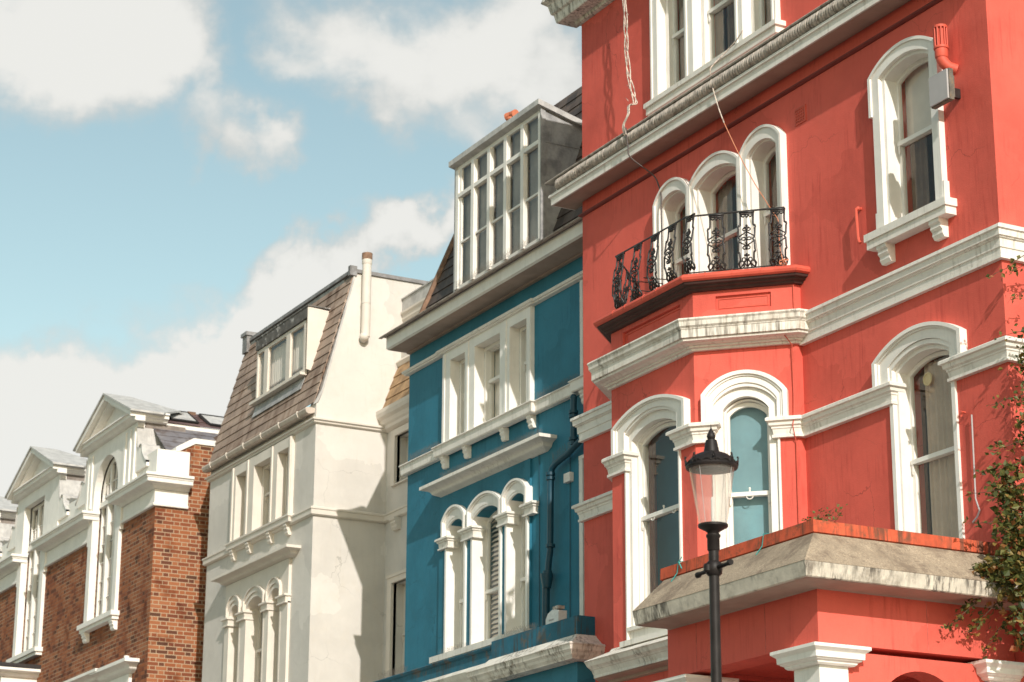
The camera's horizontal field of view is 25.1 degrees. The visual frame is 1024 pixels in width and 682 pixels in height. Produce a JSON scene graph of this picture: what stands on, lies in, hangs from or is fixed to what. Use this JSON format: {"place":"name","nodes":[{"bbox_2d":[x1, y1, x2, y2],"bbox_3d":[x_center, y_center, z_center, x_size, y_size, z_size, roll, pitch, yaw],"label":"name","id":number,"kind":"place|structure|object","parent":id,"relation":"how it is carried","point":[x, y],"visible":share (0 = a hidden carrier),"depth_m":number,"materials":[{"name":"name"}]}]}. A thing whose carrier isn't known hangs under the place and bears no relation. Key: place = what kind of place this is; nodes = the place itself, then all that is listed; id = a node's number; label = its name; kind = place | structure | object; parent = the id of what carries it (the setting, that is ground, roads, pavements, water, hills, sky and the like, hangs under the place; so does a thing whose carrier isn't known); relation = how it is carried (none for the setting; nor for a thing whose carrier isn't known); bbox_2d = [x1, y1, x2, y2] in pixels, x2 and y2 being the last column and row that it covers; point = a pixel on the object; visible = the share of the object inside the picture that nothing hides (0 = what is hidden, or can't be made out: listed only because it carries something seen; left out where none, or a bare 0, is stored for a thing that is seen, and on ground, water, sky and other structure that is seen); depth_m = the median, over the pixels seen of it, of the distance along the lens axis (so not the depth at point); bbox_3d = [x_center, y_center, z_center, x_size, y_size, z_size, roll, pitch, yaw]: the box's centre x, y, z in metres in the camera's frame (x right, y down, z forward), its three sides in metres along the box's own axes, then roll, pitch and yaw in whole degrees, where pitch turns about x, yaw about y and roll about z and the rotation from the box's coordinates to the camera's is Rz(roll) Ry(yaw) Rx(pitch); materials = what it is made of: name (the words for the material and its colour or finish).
{"place":"outdoors","nodes":[
{"label":"outdoors","id":0,"kind":"place"},
{"bbox_2d":[0,0,581,496],"label":"sky","id":1,"kind":"structure","parent":0,"point":[178,177],"materials":[{"name":"blue"}]},
{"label":"pavement","id":2,"kind":"structure","parent":0,"visible":0},
{"bbox_2d":[0,393,223,681],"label":"brick house","id":3,"kind":"structure","parent":2,"relation":"on","point":[103,554],"depth_m":44.69,"materials":[{"name":"brown brick"}]},
{"bbox_2d":[202,252,433,681],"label":"cream house","id":4,"kind":"structure","parent":2,"relation":"on","point":[304,561],"depth_m":38.51,"materials":[{"name":"beige paint"}]},
{"bbox_2d":[225,594,240,681],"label":"window","id":5,"kind":"structure","parent":4,"relation":"in","point":[233,633],"depth_m":39.93,"materials":[{"name":"white paint"}]},
{"bbox_2d":[242,585,264,681],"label":"window","id":6,"kind":"structure","parent":4,"relation":"in","point":[253,651],"depth_m":39.27,"materials":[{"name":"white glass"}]},
{"bbox_2d":[229,435,294,541],"bbox_3d":[-4.191,2.605,39.673,0.352,1.380,2.670,9,-19,-27],"label":"window","id":7,"kind":"structure","parent":4,"relation":"in","point":[275,492],"depth_m":39.85,"materials":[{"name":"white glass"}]},
{"bbox_2d":[265,576,281,681],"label":"window","id":8,"kind":"structure","parent":4,"relation":"in","point":[273,617],"depth_m":38.38,"materials":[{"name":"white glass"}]},
{"bbox_2d":[385,569,405,677],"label":"window","id":9,"kind":"structure","parent":4,"relation":"in","point":[393,578],"depth_m":37.30,"materials":[{"name":"white paint"}]},
{"bbox_2d":[390,422,408,486],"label":"window","id":10,"kind":"structure","parent":4,"relation":"in","point":[395,434],"depth_m":38.07,"materials":[{"name":"white paint"}]},
{"bbox_2d":[374,86,605,681],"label":"blue house","id":11,"kind":"structure","parent":2,"relation":"on","point":[488,338],"depth_m":32.16,"materials":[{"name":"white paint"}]},
{"bbox_2d":[441,504,466,652],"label":"window","id":12,"kind":"structure","parent":11,"relation":"in","point":[455,570],"depth_m":32.70,"materials":[{"name":"white paint"}]},
{"bbox_2d":[466,491,501,644],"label":"window","id":13,"kind":"structure","parent":11,"relation":"in","point":[480,549],"depth_m":32.02,"materials":[{"name":"white paint"}]},
{"bbox_2d":[441,306,534,442],"bbox_3d":[-0.234,0.535,32.632,0.355,1.380,2.685,9,-19,-27],"label":"window","id":14,"kind":"structure","parent":11,"relation":"in","point":[471,363],"depth_m":32.82,"materials":[{"name":"white paint"}]},
{"bbox_2d":[500,478,532,633],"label":"window","id":15,"kind":"structure","parent":11,"relation":"in","point":[516,567],"depth_m":31.16,"materials":[{"name":"white paint"}]},
{"bbox_2d":[546,605,566,624],"bbox_3d":[0.550,3.439,28.709,0.123,0.240,0.330,9,-19,-27],"label":"plastic box","id":16,"kind":"object","parent":11,"relation":"on","point":[557,613],"visible":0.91,"depth_m":28.61,"materials":[{"name":"white plastic"}]},
{"bbox_2d":[684,426,738,681],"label":"street lamp","id":17,"kind":"object","parent":2,"relation":"on","point":[711,459],"visible":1,"depth_m":15.68,"materials":[{"name":"black metal"}]},
{"bbox_2d":[541,0,1023,681],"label":"red house","id":18,"kind":"structure","parent":2,"relation":"on","point":[853,354],"depth_m":24.49,"materials":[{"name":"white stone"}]},
{"bbox_2d":[622,0,637,135],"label":"cable bundle","id":19,"kind":"object","parent":18,"relation":"attached to","point":[629,75],"visible":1,"depth_m":28.80,"materials":[{"name":"white plastic"}]},
{"bbox_2d":[625,128,662,285],"bbox_3d":[1.611,-1.592,27.903,0.456,2.161,0.155,-5,-18,16],"label":"loose cable","id":20,"kind":"object","parent":18,"relation":"attached to","point":[660,208],"visible":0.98,"depth_m":27.78,"materials":[{"name":"grey plastic"}]},
{"bbox_2d":[611,394,690,647],"bbox_3d":[1.747,1.978,25.476,0.610,2.715,1.550,9,-19,-27],"label":"window","id":21,"kind":"structure","parent":18,"relation":"in","point":[633,432],"depth_m":25.88,"materials":[{"name":"white paint"}]},
{"bbox_2d":[652,177,689,289],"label":"window","id":22,"kind":"structure","parent":18,"relation":"in","point":[674,191],"depth_m":27.80,"materials":[{"name":"white paint"}]},
{"bbox_2d":[671,556,682,581],"bbox_3d":[1.620,2.195,22.167,0.185,0.242,0.092,1,-17,-3],"label":"string","id":23,"kind":"object","parent":18,"relation":"attached to","point":[679,561],"visible":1,"depth_m":22.18,"materials":[{"name":"teal plastic"}]},
{"bbox_2d":[688,150,740,273],"bbox_3d":[2.499,-1.276,26.748,0.379,1.850,1.070,9,-19,-27],"label":"window","id":24,"kind":"structure","parent":18,"relation":"in","point":[722,165],"depth_m":27.09,"materials":[{"name":"white paint"}]},
{"bbox_2d":[643,0,785,115],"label":"window","id":25,"kind":"structure","parent":18,"relation":"in","point":[696,45],"depth_m":27.80,"materials":[{"name":"white paint"}]},
{"bbox_2d":[709,30,742,122],"bbox_3d":[2.487,-3.014,26.561,0.469,1.109,0.130,-9,-19,29],"label":"white cable","id":26,"kind":"object","parent":18,"relation":"attached to","point":[712,66],"visible":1,"depth_m":26.63,"materials":[{"name":"white plastic"}]},
{"bbox_2d":[701,370,788,548],"bbox_3d":[2.530,1.651,24.590,0.940,2.710,0.330,-5,-18,16],"label":"window","id":27,"kind":"structure","parent":18,"relation":"in","point":[741,401],"depth_m":24.78,"materials":[{"name":"white paint"}]},
{"bbox_2d":[724,123,787,264],"bbox_3d":[2.772,-1.654,25.674,0.214,2.016,1.090,9,-19,-27],"label":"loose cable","id":28,"kind":"object","parent":18,"relation":"hanging from","point":[784,259],"visible":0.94,"depth_m":25.82,"materials":[{"name":"plastic"}]},
{"bbox_2d":[738,124,789,268],"bbox_3d":[2.952,-1.520,25.943,0.378,1.850,0.840,9,-19,-27],"label":"window","id":29,"kind":"structure","parent":18,"relation":"in","point":[765,141],"depth_m":26.13,"materials":[{"name":"white paint"}]},
{"bbox_2d":[801,504,847,521],"bbox_3d":[2.778,1.613,20.617,0.239,0.252,0.719,9,-19,-27],"label":"weed tuft","id":30,"kind":"object","parent":18,"relation":"on","point":[822,518],"visible":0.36,"depth_m":20.54,"materials":[{"name":"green plant"}]},
{"bbox_2d":[864,35,956,265],"bbox_3d":[4.166,-1.990,23.665,0.460,2.298,1.330,9,-19,-27],"label":"window","id":31,"kind":"structure","parent":18,"relation":"in","point":[912,58],"depth_m":23.89,"materials":[{"name":"white paint"}]},
{"bbox_2d":[871,321,967,538],"bbox_3d":[4.153,1.277,22.677,0.342,2.942,1.410,9,-19,-27],"label":"window","id":32,"kind":"structure","parent":18,"relation":"in","point":[903,357],"depth_m":22.98,"materials":[{"name":"white paint"}]},
{"bbox_2d":[928,68,960,109],"bbox_3d":[4.362,-2.494,22.941,0.299,0.330,0.295,9,-19,-27],"label":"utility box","id":33,"kind":"object","parent":18,"relation":"attached to","point":[943,90],"visible":1,"depth_m":22.84,"materials":[{"name":"grey metal"}]},
{"bbox_2d":[940,255,1023,659],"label":"climbing plant","id":34,"kind":"object","parent":18,"relation":"attached to","point":[1014,555],"visible":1,"depth_m":20.77,"materials":[{"name":"green plant"}]}
]}

